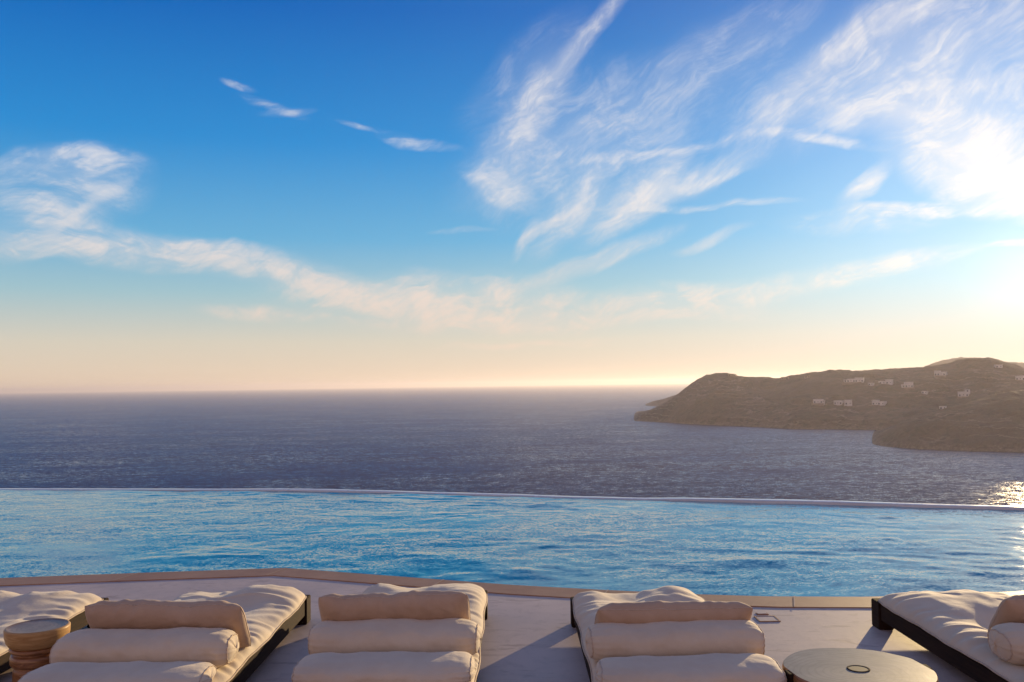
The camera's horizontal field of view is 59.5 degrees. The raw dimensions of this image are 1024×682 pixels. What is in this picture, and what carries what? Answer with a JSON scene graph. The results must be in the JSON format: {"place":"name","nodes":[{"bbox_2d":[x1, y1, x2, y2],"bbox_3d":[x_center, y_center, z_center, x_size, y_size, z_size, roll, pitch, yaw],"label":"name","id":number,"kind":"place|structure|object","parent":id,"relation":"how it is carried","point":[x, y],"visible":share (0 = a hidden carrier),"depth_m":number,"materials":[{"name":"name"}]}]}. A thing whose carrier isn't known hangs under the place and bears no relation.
{"place":"outdoors","nodes":[
{"label":"outdoors","id":0,"kind":"place"},
{"bbox_2d":[0,576,976,681],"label":"terrace","id":1,"kind":"structure","parent":0,"point":[530,638],"depth_m":6.09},
{"bbox_2d":[3,618,70,681],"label":"side table","id":2,"kind":"object","parent":1,"relation":"on","point":[30,644],"visible":0.77,"depth_m":4.85,"materials":[{"name":"brown wood"}]},
{"bbox_2d":[0,590,108,673],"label":"sun lounger","id":3,"kind":"object","parent":1,"relation":"on","point":[15,608],"visible":0.69,"depth_m":6.07,"materials":[{"name":"white fabric"}]},
{"bbox_2d":[173,584,310,681],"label":"sun lounger","id":4,"kind":"object","parent":1,"relation":"on","point":[275,615],"visible":0.29,"depth_m":5.91,"materials":[{"name":"white fabric"}]},
{"bbox_2d":[18,661,216,681],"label":"bolster","id":5,"kind":"object","parent":4,"relation":"on","point":[175,671],"visible":1,"depth_m":4.36,"materials":[{"name":"fabric"}]},
{"bbox_2d":[49,627,238,667],"bbox_3d":[-1.942,1.632,4.770,0.954,0.186,0.340,-1,-3,-1],"label":"bolster","id":6,"kind":"object","parent":4,"relation":"on","point":[217,647],"visible":0.84,"depth_m":4.64,"materials":[{"name":"fabric"}]},
{"bbox_2d":[85,599,250,648],"bbox_3d":[-1.907,1.581,4.983,0.875,0.369,0.157,1,35,0],"label":"pillow","id":7,"kind":"object","parent":4,"relation":"on","point":[136,614],"visible":0.64,"depth_m":4.87,"materials":[{"name":"beige fabric"}]},
{"bbox_2d":[362,583,487,681],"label":"sun lounger","id":8,"kind":"object","parent":1,"relation":"on","point":[478,597],"visible":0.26,"depth_m":6.21,"materials":[{"name":"white fabric"}]},
{"bbox_2d":[291,651,475,681],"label":"bolster","id":9,"kind":"object","parent":8,"relation":"on","point":[406,666],"visible":1,"depth_m":4.41,"materials":[{"name":"fabric"}]},
{"bbox_2d":[307,618,481,654],"bbox_3d":[-0.641,1.623,4.909,0.950,0.183,0.344,-1,-3,0],"label":"bolster","id":10,"kind":"object","parent":8,"relation":"on","point":[416,635],"visible":0.79,"depth_m":4.78,"materials":[{"name":"fabric"}]},
{"bbox_2d":[318,590,470,620],"bbox_3d":[-0.657,1.568,5.072,0.845,0.376,0.160,-2,31,0],"label":"pillow","id":11,"kind":"object","parent":8,"relation":"on","point":[425,605],"visible":0.52,"depth_m":4.96,"materials":[{"name":"beige fabric"}]},
{"bbox_2d":[0,568,1023,607],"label":"pool coping","id":12,"kind":"object","parent":1,"relation":"on","point":[786,601],"visible":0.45,"depth_m":7.78,"materials":[{"name":"stone"}]},
{"bbox_2d":[570,586,705,681],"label":"sun lounger","id":13,"kind":"object","parent":1,"relation":"on","point":[585,606],"visible":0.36,"depth_m":5.96,"materials":[{"name":"white fabric"}]},
{"bbox_2d":[594,600,752,623],"bbox_3d":[0.883,1.560,4.964,0.855,0.161,0.370,-1,-41,-1],"label":"pillow","id":14,"kind":"object","parent":13,"relation":"on","point":[643,612],"visible":0.52,"depth_m":4.83,"materials":[{"name":"beige fabric"}]},
{"bbox_2d":[585,620,764,661],"bbox_3d":[0.868,1.593,4.789,0.955,0.187,0.340,-1,-3,0],"label":"bolster","id":15,"kind":"object","parent":13,"relation":"on","point":[661,638],"visible":0.81,"depth_m":4.65,"materials":[{"name":"fabric"}]},
{"bbox_2d":[595,653,786,681],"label":"bolster","id":16,"kind":"object","parent":13,"relation":"on","point":[730,667],"visible":1,"depth_m":4.31,"materials":[{"name":"fabric"}]},
{"bbox_2d":[755,612,768,614],"bbox_3d":[1.821,1.986,6.528,0.085,0.010,0.050,-1,-3,-1],"label":"floor lid","id":17,"kind":"object","parent":1,"relation":"on","point":[761,613],"visible":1,"depth_m":6.51,"materials":[{"name":"stone"}]},
{"bbox_2d":[754,616,780,621],"bbox_3d":[1.818,1.980,6.386,0.150,0.008,0.144,-1,-3,-1],"label":"floor lid","id":18,"kind":"object","parent":1,"relation":"on","point":[767,618],"visible":1,"depth_m":6.37,"materials":[{"name":"stone"}]},
{"bbox_2d":[782,648,938,681],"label":"slab table","id":19,"kind":"object","parent":1,"relation":"on","point":[836,665],"visible":1,"depth_m":4.36,"materials":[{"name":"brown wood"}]},
{"bbox_2d":[871,589,1023,681],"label":"sun lounger","id":20,"kind":"object","parent":1,"relation":"on","point":[950,627],"visible":0.83,"depth_m":5.45,"materials":[{"name":"white fabric"}]},
{"bbox_2d":[987,623,1023,664],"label":"bolster","id":21,"kind":"object","parent":20,"relation":"on","point":[1005,641],"visible":1,"depth_m":4.58,"materials":[{"name":"fabric"}]},
{"bbox_2d":[987,595,1023,636],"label":"pillow","id":22,"kind":"object","parent":20,"relation":"on","point":[1010,609],"visible":0.54,"depth_m":4.78,"materials":[{"name":"beige fabric"}]},
{"bbox_2d":[0,383,1023,505],"bbox_3d":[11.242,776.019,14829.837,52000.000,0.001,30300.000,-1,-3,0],"label":"sea","id":23,"kind":"structure","parent":0,"point":[578,440],"depth_m":878.20,"materials":[{"name":"liquid"}]},
{"bbox_2d":[0,490,1023,596],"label":"pool water","id":24,"kind":"structure","parent":0,"point":[743,549],"depth_m":9.96,"materials":[{"name":"blue liquid"}]},
{"bbox_2d":[0,0,1023,392],"label":"sky","id":25,"kind":"structure","parent":0,"point":[195,195],"materials":[{"name":"blue"}]},
{"bbox_2d":[645,394,676,405],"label":"hill","id":26,"kind":"structure","parent":0,"point":[658,402],"depth_m":2381.70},
{"bbox_2d":[634,357,1023,429],"bbox_3d":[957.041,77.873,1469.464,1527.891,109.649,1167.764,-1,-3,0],"label":"hill","id":27,"kind":"structure","parent":0,"point":[722,399],"depth_m":1280.64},
{"bbox_2d":[812,399,824,405],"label":"villa","id":28,"kind":"object","parent":27,"relation":"on","point":[818,402],"visible":1,"depth_m":1226.05,"materials":[{"name":"white"}]},
{"bbox_2d":[834,400,843,404],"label":"villa","id":29,"kind":"object","parent":27,"relation":"on","point":[838,402],"visible":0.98,"depth_m":1220.78,"materials":[{"name":"white"}]},
{"bbox_2d":[844,400,851,405],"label":"villa","id":30,"kind":"object","parent":27,"relation":"on","point":[847,402],"visible":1,"depth_m":1207.96,"materials":[{"name":"white"}]},
{"bbox_2d":[842,378,863,384],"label":"villa","id":31,"kind":"object","parent":27,"relation":"on","point":[850,381],"visible":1,"depth_m":1298.85,"materials":[{"name":"white"}]},
{"bbox_2d":[869,400,886,405],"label":"villa","id":32,"kind":"object","parent":27,"relation":"on","point":[878,403],"visible":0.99,"depth_m":1190.19,"materials":[{"name":"white"}]},
{"bbox_2d":[878,379,892,384],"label":"villa","id":33,"kind":"object","parent":27,"relation":"on","point":[888,381],"visible":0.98,"depth_m":1282.00,"materials":[{"name":"white"}]},
{"bbox_2d":[901,382,914,389],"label":"villa","id":34,"kind":"object","parent":27,"relation":"on","point":[907,385],"visible":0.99,"depth_m":1247.61,"materials":[{"name":"white"}]},
{"bbox_2d":[934,371,946,377],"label":"villa","id":35,"kind":"object","parent":27,"relation":"on","point":[937,374],"visible":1,"depth_m":1280.20,"materials":[{"name":"white"}]},
{"bbox_2d":[957,389,969,397],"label":"villa","id":36,"kind":"object","parent":27,"relation":"on","point":[966,393],"visible":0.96,"depth_m":1182.47,"materials":[{"name":"white"}]},
{"bbox_2d":[1015,376,1023,381],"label":"villa","id":37,"kind":"object","parent":27,"relation":"on","point":[1019,378],"visible":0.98,"depth_m":1243.02,"materials":[{"name":"white"}]},
{"bbox_2d":[872,390,1023,451],"bbox_3d":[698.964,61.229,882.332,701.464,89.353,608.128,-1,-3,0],"label":"hill","id":38,"kind":"structure","parent":0,"point":[993,423],"depth_m":825.11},
{"bbox_2d":[924,357,1023,367],"bbox_3d":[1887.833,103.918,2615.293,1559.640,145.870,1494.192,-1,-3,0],"label":"hill","id":39,"kind":"structure","parent":0,"point":[1021,364],"depth_m":2794.30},
{"bbox_3d":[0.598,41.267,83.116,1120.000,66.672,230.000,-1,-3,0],"label":"ground","id":40,"kind":"structure","parent":0,"visible":0},
{"bbox_2d":[0,488,1023,509],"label":"pool wall","id":41,"kind":"structure","parent":40,"relation":"on","point":[854,503],"depth_m":13.15,"materials":[{"name":"stone"}]}
]}

